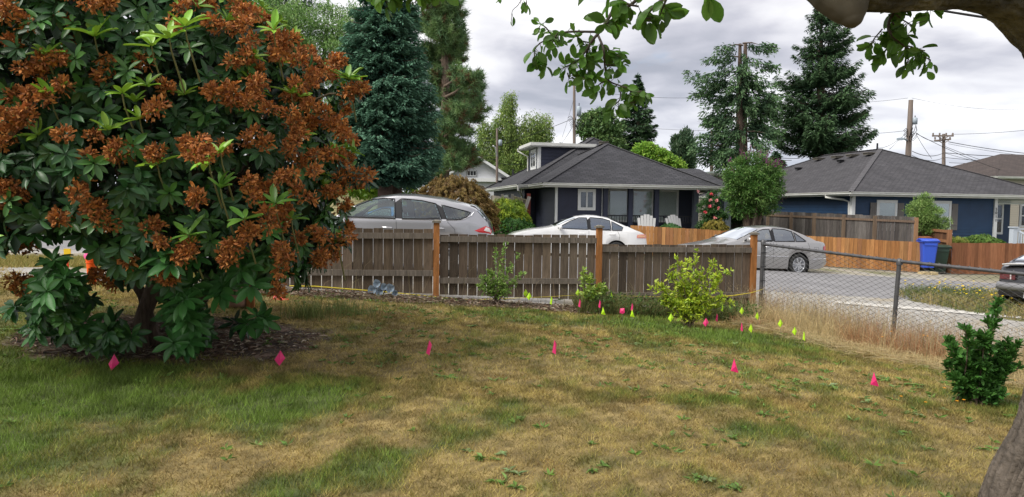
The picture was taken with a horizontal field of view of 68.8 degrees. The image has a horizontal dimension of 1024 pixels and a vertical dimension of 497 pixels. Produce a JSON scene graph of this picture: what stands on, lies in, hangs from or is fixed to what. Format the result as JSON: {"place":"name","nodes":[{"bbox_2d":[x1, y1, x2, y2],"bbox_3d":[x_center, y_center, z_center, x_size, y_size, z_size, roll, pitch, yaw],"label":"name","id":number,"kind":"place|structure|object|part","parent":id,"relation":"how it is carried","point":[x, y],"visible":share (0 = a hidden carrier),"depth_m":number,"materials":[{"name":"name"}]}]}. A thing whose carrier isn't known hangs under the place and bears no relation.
{"place":"outdoors","nodes":[
{"label":"outdoors","id":0,"kind":"place"},
{"bbox_2d":[252,0,318,132],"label":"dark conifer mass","id":1,"kind":"object","parent":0,"point":[308,2],"visible":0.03,"depth_m":40.99,"materials":[{"name":"green plant"}]},
{"bbox_2d":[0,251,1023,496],"bbox_3d":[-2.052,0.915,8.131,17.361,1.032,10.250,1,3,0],"label":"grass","id":2,"kind":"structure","parent":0,"point":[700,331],"depth_m":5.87,"materials":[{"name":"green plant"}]},
{"bbox_2d":[0,231,1023,496],"bbox_3d":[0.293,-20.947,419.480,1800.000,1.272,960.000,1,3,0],"label":"ground","id":3,"kind":"structure","parent":0,"point":[384,421],"depth_m":5.40,"materials":[{"name":"green plant"}]},
{"bbox_2d":[64,249,70,267],"bbox_3d":[-5.928,0.219,9.993,0.090,0.434,0.036,1,3,0],"label":"yellow sign stand","id":4,"kind":"object","parent":3,"relation":"on","point":[67,251],"visible":0.52,"depth_m":9.97,"materials":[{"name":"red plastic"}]},
{"bbox_2d":[85,259,96,283],"bbox_3d":[-5.588,0.288,9.954,0.150,0.368,0.150,1,3,0],"label":"traffic cone","id":5,"kind":"object","parent":3,"relation":"on","point":[89,263],"visible":0.28,"depth_m":9.89,"materials":[{"name":"plastic"}]},
{"bbox_2d":[109,355,118,368],"bbox_3d":[-3.398,1.055,6.375,0.093,0.330,0.029,1,3,-1],"label":"marker flag","id":6,"kind":"object","parent":3,"relation":"on","point":[114,361],"visible":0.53,"depth_m":6.37,"materials":[{"name":"plastic"}]},
{"bbox_2d":[0,0,378,363],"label":"rhododendron","id":7,"kind":"object","parent":3,"relation":"on","point":[170,213],"visible":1,"depth_m":5.91,"materials":[{"name":"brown plant"}]},
{"bbox_2d":[229,287,245,307],"bbox_3d":[-3.417,0.455,9.240,0.444,0.510,0.444,1,3,0],"label":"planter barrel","id":8,"kind":"object","parent":3,"relation":"on","point":[240,304],"visible":0.12,"depth_m":9.09,"materials":[{"name":"brown wood"}]},
{"bbox_2d":[246,285,254,308],"bbox_3d":[-3.208,0.426,9.188,0.110,0.722,0.110,0,3,-11],"label":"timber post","id":9,"kind":"object","parent":3,"relation":"on","point":[250,304],"depth_m":9.16,"materials":[{"name":"brown wood"}]},
{"bbox_2d":[249,0,278,23],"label":"bright maple","id":10,"kind":"object","parent":3,"relation":"on","point":[252,3],"visible":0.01,"depth_m":25.38,"materials":[{"name":"green plant"}]},
{"bbox_2d":[275,349,284,365],"bbox_3d":[-2.096,1.075,6.765,0.093,0.330,0.029,-1,3,-24],"label":"marker flag","id":11,"kind":"object","parent":3,"relation":"on","point":[279,358],"visible":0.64,"depth_m":6.76,"materials":[{"name":"pink plastic"}]},
{"bbox_2d":[211,131,377,226],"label":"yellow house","id":12,"kind":"structure","parent":3,"relation":"on","point":[354,200],"depth_m":30.62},
{"bbox_2d":[3,287,590,363],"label":"leaf litter","id":13,"kind":"object","parent":3,"relation":"on","point":[431,299],"visible":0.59,"depth_m":8.03,"materials":[{"name":"brown plant"}]},
{"bbox_2d":[256,0,361,115],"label":"locust tree","id":14,"kind":"object","parent":3,"relation":"on","point":[330,42],"visible":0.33,"depth_m":33.37,"materials":[{"name":"green plant"}]},
{"bbox_2d":[341,186,417,203],"bbox_3d":[-4.692,-2.149,25.919,3.334,1.261,1.513,1,3,0],"label":"laurel hedge","id":15,"kind":"object","parent":3,"relation":"on","point":[372,193],"visible":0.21,"depth_m":25.66,"materials":[{"name":"green plant"}]},
{"bbox_2d":[368,279,397,295],"bbox_3d":[-1.907,0.583,11.068,0.444,0.263,0.078,1,3,0],"label":"garden ornament","id":16,"kind":"object","parent":3,"relation":"on","point":[384,286],"visible":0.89,"depth_m":11.08,"materials":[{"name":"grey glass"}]},
{"bbox_2d":[331,0,445,215],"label":"blue spruce","id":17,"kind":"object","parent":3,"relation":"on","point":[390,57],"visible":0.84,"depth_m":22.96,"materials":[{"name":"green plant"}]},
{"bbox_2d":[378,103,439,204],"bbox_3d":[-3.548,-3.145,24.445,2.652,6.215,2.636,-1,4,-35],"label":"spruce trunk","id":18,"kind":"object","parent":3,"relation":"on","point":[395,190],"visible":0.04,"depth_m":24.04,"materials":[{"name":"green plant"}]},
{"bbox_2d":[330,193,494,275],"bbox_3d":[-2.585,-0.354,16.398,4.400,1.717,2.201,2,3,1],"label":"grey hatchback","id":19,"kind":"object","parent":3,"relation":"on","point":[476,220],"visible":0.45,"depth_m":15.52,"materials":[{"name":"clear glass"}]},
{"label":"rear window","id":20,"kind":"part","parent":19,"relation":"part of","materials":[{"name":"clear glass"}]},
{"bbox_2d":[426,340,431,358],"bbox_3d":[-0.805,1.040,7.252,0.036,0.330,0.049,2,3,22],"label":"marker flag","id":21,"kind":"object","parent":3,"relation":"on","point":[429,348],"visible":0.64,"depth_m":7.24,"materials":[{"name":"plastic"}]},
{"bbox_2d":[407,174,500,231],"bbox_3d":[-1.710,-1.001,21.485,2.868,2.333,2.927,1,3,0],"label":"japanese maple","id":22,"kind":"object","parent":3,"relation":"on","point":[466,190],"visible":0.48,"depth_m":20.84,"materials":[{"name":"brown plant"}]},
{"bbox_2d":[414,0,494,177],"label":"pine tree","id":23,"kind":"object","parent":3,"relation":"on","point":[456,85],"visible":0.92,"depth_m":28.92,"materials":[{"name":"green plant"}]},
{"bbox_2d":[449,156,508,200],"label":"white gable house","id":24,"kind":"structure","parent":3,"relation":"on","point":[484,175],"depth_m":45.81,"materials":[{"name":"white paint"}]},
{"bbox_2d":[467,170,476,175],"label":"window","id":25,"kind":"structure","parent":24,"relation":"in","point":[471,172],"depth_m":45.76,"materials":[{"name":"white paint"}]},
{"bbox_2d":[493,128,501,181],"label":"utility pole","id":26,"kind":"object","parent":3,"relation":"on","point":[498,142],"visible":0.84,"depth_m":43.68,"materials":[{"name":"brown wood"}]},
{"bbox_2d":[476,241,527,304],"bbox_3d":[-0.154,0.368,11.175,0.783,0.966,0.494,1,3,0],"label":"leafy shrub","id":27,"kind":"object","parent":3,"relation":"on","point":[502,290],"visible":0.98,"depth_m":11.12,"materials":[{"name":"green plant"}]},
{"bbox_2d":[0,282,1018,496],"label":"weeds","id":28,"kind":"object","parent":3,"relation":"on","point":[479,457],"visible":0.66,"depth_m":6.82,"materials":[{"name":"green plant"}]},
{"bbox_2d":[491,193,530,228],"bbox_3d":[-0.230,-1.232,31.999,0.504,2.220,3.253,-1,4,-34],"label":"leaning fence","id":29,"kind":"object","parent":3,"relation":"on","point":[527,202],"visible":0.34,"depth_m":31.11,"materials":[{"name":"wood"}]},
{"bbox_2d":[492,197,532,232],"bbox_3d":[-0.254,-1.123,29.477,2.199,1.874,2.259,1,3,0],"label":"golden conifer shrub","id":30,"kind":"object","parent":3,"relation":"on","point":[510,208],"visible":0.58,"depth_m":28.92,"materials":[{"name":"yellow plant"}]},
{"bbox_2d":[494,217,534,236],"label":"clipped hedge","id":31,"kind":"object","parent":3,"relation":"on","point":[523,223],"visible":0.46,"depth_m":28.05,"materials":[{"name":"green plant"}]},
{"bbox_2d":[474,90,556,175],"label":"weeping birch","id":32,"kind":"object","parent":3,"relation":"on","point":[508,153],"visible":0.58,"depth_m":51.13,"materials":[{"name":"green plant"}]},
{"bbox_2d":[280,220,759,310],"bbox_3d":[0.177,0.468,11.937,8.318,1.826,0.212,0,3,-13],"label":"board fence","id":33,"kind":"object","parent":3,"relation":"on","point":[538,253],"visible":0.59,"depth_m":11.93,"materials":[{"name":"brown wood"}]},
{"bbox_2d":[280,288,782,322],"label":"undergrowth","id":34,"kind":"object","parent":3,"relation":"on","point":[609,304],"visible":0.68,"depth_m":11.33,"materials":[{"name":"green plant"}]},
{"bbox_2d":[552,338,556,361],"bbox_3d":[0.422,1.062,7.462,0.036,0.330,0.049,1,3,12],"label":"marker flag","id":35,"kind":"object","parent":3,"relation":"on","point":[554,348],"visible":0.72,"depth_m":7.45,"materials":[{"name":"pink plastic"}]},
{"bbox_2d":[568,86,584,142],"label":"utility pole","id":36,"kind":"object","parent":3,"relation":"on","point":[575,126],"visible":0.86,"depth_m":47.50,"materials":[{"name":"brown wood"}]},
{"bbox_2d":[504,119,570,143],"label":"power line","id":37,"kind":"object","parent":36,"relation":"attached to","point":[537,132],"visible":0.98,"depth_m":45.57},
{"bbox_2d":[578,266,608,309],"bbox_3d":[1.181,0.607,11.378,0.366,0.721,0.727,3,4,33],"label":"young shrub","id":38,"kind":"object","parent":3,"relation":"on","point":[589,291],"visible":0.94,"depth_m":11.38,"materials":[{"name":"green plant"}]},
{"bbox_2d":[576,106,629,150],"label":"round far tree","id":39,"kind":"object","parent":3,"relation":"on","point":[597,127],"visible":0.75,"depth_m":58.97,"materials":[{"name":"green plant"}]},
{"bbox_2d":[485,137,735,243],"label":"navy house","id":40,"kind":"structure","parent":3,"relation":"on","point":[588,176],"depth_m":33.46,"materials":[{"name":"grey"}]},
{"bbox_2d":[530,149,536,169],"bbox_3d":[1.111,-4.595,38.639,0.074,1.027,1.300,0,3,-11],"label":"window","id":41,"kind":"structure","parent":40,"relation":"in","point":[533,155],"depth_m":38.54,"materials":[{"name":"white glass"}]},
{"bbox_2d":[577,189,595,209],"bbox_3d":[3.181,-2.080,31.877,0.785,0.903,0.074,0,3,-11],"label":"window","id":42,"kind":"structure","parent":40,"relation":"in","point":[586,197],"depth_m":31.86,"materials":[{"name":"white paint"}]},
{"bbox_2d":[608,189,626,221],"bbox_3d":[4.758,-1.940,33.753,1.061,1.508,0.070,0,3,-11],"label":"window","id":43,"kind":"structure","parent":40,"relation":"in","point":[617,198],"depth_m":33.74,"materials":[{"name":"grey glass"}]},
{"bbox_2d":[633,189,652,222],"bbox_3d":[5.917,-1.936,33.978,1.075,1.508,0.070,0,3,-11],"label":"window","id":44,"kind":"structure","parent":40,"relation":"in","point":[642,198],"depth_m":33.97,"materials":[{"name":"grey glass"}]},
{"bbox_2d":[659,190,678,221],"bbox_3d":[7.110,-1.932,34.209,1.052,1.508,0.070,0,3,-11],"label":"window","id":45,"kind":"structure","parent":40,"relation":"in","point":[668,199],"depth_m":34.20,"materials":[{"name":"grey glass"}]},
{"bbox_2d":[620,73,659,151],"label":"fir tree","id":46,"kind":"object","parent":3,"relation":"on","point":[641,117],"visible":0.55,"depth_m":61.02,"materials":[{"name":"green plant"}]},
{"bbox_2d":[637,214,655,241],"bbox_3d":[5.447,-0.657,30.282,0.979,1.440,1.077,1,3,8],"label":"garden chair","id":47,"kind":"object","parent":3,"relation":"on","point":[644,223],"visible":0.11,"depth_m":30.54,"materials":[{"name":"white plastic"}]},
{"bbox_2d":[631,141,687,168],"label":"bright green tree","id":48,"kind":"object","parent":3,"relation":"on","point":[655,152],"visible":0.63,"depth_m":45.24,"materials":[{"name":"green plant"}]},
{"bbox_2d":[660,223,681,235],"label":"fern clump","id":49,"kind":"object","parent":3,"relation":"on","point":[671,225],"visible":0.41,"depth_m":30.09,"materials":[{"name":"green plant"}]},
{"bbox_2d":[665,215,680,234],"bbox_3d":[6.827,-0.669,30.876,0.979,1.440,1.076,0,3,-22],"label":"garden chair","id":50,"kind":"object","parent":3,"relation":"on","point":[673,219],"visible":0.12,"depth_m":31.12,"materials":[{"name":"white plastic"}]},
{"bbox_2d":[668,133,688,168],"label":"poplar tree","id":51,"kind":"object","parent":3,"relation":"on","point":[675,146],"visible":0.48,"depth_m":73.96,"materials":[{"name":"green plant"}]},
{"bbox_2d":[677,125,698,168],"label":"poplar tree","id":52,"kind":"object","parent":3,"relation":"on","point":[686,133],"visible":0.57,"depth_m":73.90,"materials":[{"name":"green plant"}]},
{"bbox_2d":[647,248,734,327],"bbox_3d":[2.548,0.549,10.727,1.275,1.156,0.723,1,3,0],"label":"yellow green shrub","id":53,"kind":"object","parent":3,"relation":"on","point":[691,305],"visible":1,"depth_m":10.60,"materials":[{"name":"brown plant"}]},
{"bbox_2d":[366,0,1023,496],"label":"apple tree","id":54,"kind":"object","parent":3,"relation":"on","point":[1004,476],"visible":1,"depth_m":2.73,"materials":[{"name":"green plant"}]},
{"bbox_2d":[698,170,726,225],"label":"green roof house","id":55,"kind":"structure","parent":3,"relation":"on","point":[716,176],"depth_m":52.41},
{"bbox_2d":[695,190,730,228],"bbox_3d":[8.314,-1.075,31.299,1.605,2.829,1.462,1,3,0],"label":"camellia bush","id":56,"kind":"object","parent":3,"relation":"on","point":[711,211],"visible":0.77,"depth_m":31.17,"materials":[{"name":"green plant"}]},
{"bbox_2d":[700,218,729,230],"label":"golden box shrub","id":57,"kind":"object","parent":3,"relation":"on","point":[719,225],"visible":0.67,"depth_m":29.27,"materials":[{"name":"yellow plant"}]},
{"bbox_2d":[731,360,737,382],"bbox_3d":[2.084,1.185,7.008,0.069,0.330,0.025,3,4,32],"label":"marker flag","id":58,"kind":"object","parent":3,"relation":"on","point":[734,368],"visible":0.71,"depth_m":7.00,"materials":[{"name":"plastic"}]},
{"bbox_2d":[681,41,791,177],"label":"twin trunk fir","id":59,"kind":"object","parent":3,"relation":"on","point":[760,113],"visible":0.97,"depth_m":49.19,"materials":[{"name":"green plant"}]},
{"bbox_2d":[718,195,758,224],"bbox_3d":[10.154,-1.927,33.452,2.015,1.930,1.872,2,3,23],"label":"shade shrub","id":60,"kind":"object","parent":3,"relation":"on","point":[738,221],"visible":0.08,"depth_m":33.40,"materials":[{"name":"green plant"}]},
{"bbox_2d":[715,214,765,232],"bbox_3d":[10.427,-0.664,34.106,2.595,1.757,0.021,4,4,44],"label":"grey back fence","id":61,"kind":"object","parent":3,"relation":"on","point":[736,225],"visible":0.03,"depth_m":34.06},
{"bbox_2d":[718,146,789,225],"bbox_3d":[9.797,-1.863,30.282,2.925,4.681,2.138,1,3,0],"label":"butterfly bush","id":62,"kind":"object","parent":3,"relation":"on","point":[757,190],"visible":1,"depth_m":30.03,"materials":[{"name":"green plant"}]},
{"bbox_2d":[630,225,919,271],"bbox_3d":[9.771,-0.006,28.038,10.658,1.566,0.230,1,3,3],"label":"cedar fence","id":63,"kind":"object","parent":3,"relation":"on","point":[890,249],"visible":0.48,"depth_m":27.87,"materials":[{"name":"orange wood"}]},
{"bbox_2d":[769,150,786,167],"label":"fir tree","id":64,"kind":"object","parent":3,"relation":"on","point":[776,155],"visible":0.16,"depth_m":59.43,"materials":[{"name":"green plant"}]},
{"bbox_2d":[770,7,878,158],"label":"fir tree","id":65,"kind":"object","parent":3,"relation":"on","point":[822,135],"visible":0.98,"depth_m":50.21,"materials":[{"name":"green plant"}]},
{"bbox_2d":[766,211,918,263],"bbox_3d":[13.191,-0.425,30.644,0.555,2.130,6.210,-2,4,-43],"label":"tall board fence","id":66,"kind":"object","parent":3,"relation":"on","point":[859,226],"visible":0.37,"depth_m":30.02,"materials":[{"name":"orange wood"}]},
{"bbox_2d":[699,143,1023,256],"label":"blue house","id":67,"kind":"structure","parent":3,"relation":"on","point":[879,181],"depth_m":34.17,"materials":[{"name":"grey"}]},
{"bbox_2d":[876,200,897,230],"bbox_3d":[16.434,-1.448,32.831,1.014,1.350,0.070,0,3,-11],"label":"window","id":68,"kind":"structure","parent":67,"relation":"in","point":[884,207],"depth_m":32.81,"materials":[{"name":"white glass"}]},
{"bbox_2d":[932,201,952,233],"bbox_3d":[19.114,-1.386,33.326,1.127,1.470,0.125,0,3,-11],"label":"window","id":69,"kind":"structure","parent":67,"relation":"in","point":[947,205],"depth_m":33.37,"materials":[{"name":"white glass"}]},
{"bbox_2d":[997,204,1003,233],"bbox_3d":[23.444,-1.448,36.259,0.812,1.516,0.074,0,3,-11],"label":"window","id":70,"kind":"structure","parent":67,"relation":"in","point":[1000,215],"depth_m":36.28,"materials":[{"name":"grey glass"}]},
{"bbox_2d":[1018,204,1023,226],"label":"window","id":71,"kind":"structure","parent":67,"relation":"in","point":[1021,207],"depth_m":36.50,"materials":[{"name":"white glass"}]},
{"bbox_2d":[870,373,878,391],"bbox_3d":[3.324,1.287,6.862,0.069,0.330,0.025,3,4,33],"label":"marker flag","id":72,"kind":"object","parent":3,"relation":"on","point":[874,382],"visible":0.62,"depth_m":6.86,"materials":[{"name":"pink plastic"}]},
{"bbox_2d":[758,239,1023,356],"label":"chain link fence","id":73,"kind":"object","parent":3,"relation":"on","point":[899,262],"visible":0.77,"depth_m":10.57,"materials":[{"name":"metal"}]},
{"bbox_2d":[289,285,761,299],"bbox_3d":[0.523,0.677,11.821,7.764,0.252,0.220,0,3,-13],"label":"yellow rope","id":74,"kind":"object","parent":73,"relation":"attached to","point":[479,299],"visible":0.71,"depth_m":11.39,"materials":[{"name":"yellow fabric"}]},
{"bbox_2d":[896,100,917,155],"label":"utility pole","id":75,"kind":"object","parent":3,"relation":"on","point":[911,121],"visible":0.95,"depth_m":41.55,"materials":[{"name":"brown wood"}]},
{"bbox_2d":[913,98,1015,109],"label":"power line","id":76,"kind":"object","parent":75,"relation":"attached to","point":[978,108],"visible":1,"depth_m":52.49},
{"bbox_2d":[807,304,1019,407],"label":"wild flowers","id":77,"kind":"object","parent":3,"relation":"on","point":[926,361],"visible":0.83,"depth_m":9.07,"materials":[{"name":"plant"}]},
{"bbox_2d":[917,271,937,274],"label":"paving blocks","id":78,"kind":"structure","parent":3,"relation":"on","point":[928,273],"depth_m":26.84,"materials":[{"name":"beige stone"}]},
{"bbox_2d":[916,238,939,267],"bbox_3d":[15.288,0.160,27.540,0.718,1.061,0.798,1,3,12],"label":"wheelie bin","id":79,"kind":"object","parent":3,"relation":"on","point":[928,249],"visible":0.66,"depth_m":27.27,"materials":[{"name":"blue plastic"}]},
{"bbox_2d":[832,300,1023,318],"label":"driveway edge","id":80,"kind":"object","parent":3,"relation":"on","point":[909,307],"visible":0.73,"depth_m":15.04,"materials":[{"name":"concrete"}]},
{"bbox_2d":[903,191,953,269],"bbox_3d":[16.300,-0.679,29.515,2.046,3.150,1.405,1,3,0],"label":"pale tree","id":81,"kind":"object","parent":3,"relation":"on","point":[924,211],"visible":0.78,"depth_m":29.29,"materials":[{"name":"green plant"}]},
{"bbox_2d":[923,244,951,271],"bbox_3d":[15.962,0.351,28.051,0.780,1.008,0.867,1,3,8],"label":"wheelie bin","id":82,"kind":"object","parent":3,"relation":"on","point":[942,254],"visible":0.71,"depth_m":27.73,"materials":[{"name":"green plastic"}]},
{"bbox_2d":[927,228,951,272],"bbox_3d":[16.365,0.006,29.489,0.131,1.660,3.088,1,3,1],"label":"side fence","id":83,"kind":"object","parent":3,"relation":"on","point":[944,237],"visible":0.22,"depth_m":28.23,"materials":[{"name":"orange wood"}]},
{"bbox_2d":[932,133,953,164],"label":"utility pole","id":84,"kind":"object","parent":3,"relation":"on","point":[944,137],"visible":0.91,"depth_m":59.35,"materials":[{"name":"brown wood"}]},
{"bbox_2d":[948,141,1020,152],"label":"power line","id":85,"kind":"object","parent":84,"relation":"attached to","point":[985,148],"visible":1,"depth_m":59.62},
{"bbox_2d":[951,235,968,257],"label":"yellow shrub","id":86,"kind":"object","parent":3,"relation":"on","point":[958,239],"visible":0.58,"depth_m":30.17,"materials":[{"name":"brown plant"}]},
{"bbox_2d":[899,278,1023,319],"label":"flowering grass","id":87,"kind":"structure","parent":3,"relation":"on","point":[924,290],"depth_m":16.13,"materials":[{"name":"green plant"}]},
{"bbox_2d":[940,296,1023,406],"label":"dark green shrub","id":88,"kind":"object","parent":3,"relation":"on","point":[978,373],"visible":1,"depth_m":6.51,"materials":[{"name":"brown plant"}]},
{"bbox_2d":[963,233,1006,242],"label":"green shrub","id":89,"kind":"object","parent":3,"relation":"on","point":[983,238],"visible":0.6,"depth_m":30.15,"materials":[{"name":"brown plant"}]},
{"bbox_2d":[951,243,1023,273],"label":"cedar fence","id":90,"kind":"object","parent":3,"relation":"on","point":[990,255],"visible":0.81,"depth_m":27.71,"materials":[{"name":"brown wood"}]},
{"bbox_2d":[952,154,1023,242],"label":"brown roof house","id":91,"kind":"structure","parent":3,"relation":"on","point":[1010,167],"depth_m":54.34,"materials":[{"name":"brown"}]},
{"bbox_2d":[916,133,999,169],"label":"power line","id":92,"kind":"object","parent":91,"relation":"attached to","point":[953,151],"visible":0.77,"depth_m":45.91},
{"bbox_2d":[33,235,996,302],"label":"road","id":93,"kind":"structure","parent":0,"point":[791,281],"depth_m":19.32,"materials":[{"name":"grey asphalt"}]},
{"bbox_2d":[368,205,439,216],"bbox_3d":[-3.681,-0.521,21.606,4.700,1.507,1.800,2,3,0],"label":"blue sedan","id":94,"kind":"object","parent":93,"relation":"on","point":[387,208],"visible":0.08,"depth_m":20.91,"materials":[{"name":"clear metal"}]},
{"bbox_2d":[505,215,646,259],"bbox_3d":[2.146,-0.387,25.790,4.800,1.599,2.199,3,3,-3],"label":"white sedan","id":95,"kind":"object","parent":93,"relation":"on","point":[619,233],"visible":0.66,"depth_m":24.99,"materials":[{"name":"paint"}]},
{"bbox_2d":[669,225,825,271],"bbox_3d":[7.633,0.033,24.317,4.896,1.612,2.252,2,3,-14],"label":"silver sedan","id":96,"kind":"object","parent":93,"relation":"on","point":[741,236],"visible":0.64,"depth_m":23.78,"materials":[{"name":"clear metal"}]},
{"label":"rear window","id":97,"kind":"part","parent":96,"relation":"part of","materials":[{"name":"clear glass"}]},
{"bbox_2d":[996,255,1023,305],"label":"black car","id":98,"kind":"object","parent":93,"relation":"on","point":[1016,264],"visible":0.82,"depth_m":15.68,"materials":[{"name":"paint"}]},
{"bbox_2d":[115,0,1023,193],"label":"sky","id":99,"kind":"structure","parent":0,"point":[978,67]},
{"bbox_2d":[304,259,1023,387],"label":"dry tall grass","id":100,"kind":"structure","parent":0,"point":[828,328],"depth_m":10.52,"materials":[{"name":"beige plant"}]},
{"bbox_2d":[944,10,985,18],"bbox_3d":[5.745,-1.722,6.413,3.976,1.178,0.024,3,4,30],"label":"service cable","id":101,"kind":"object","parent":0,"point":[964,14],"depth_m":7.20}
]}

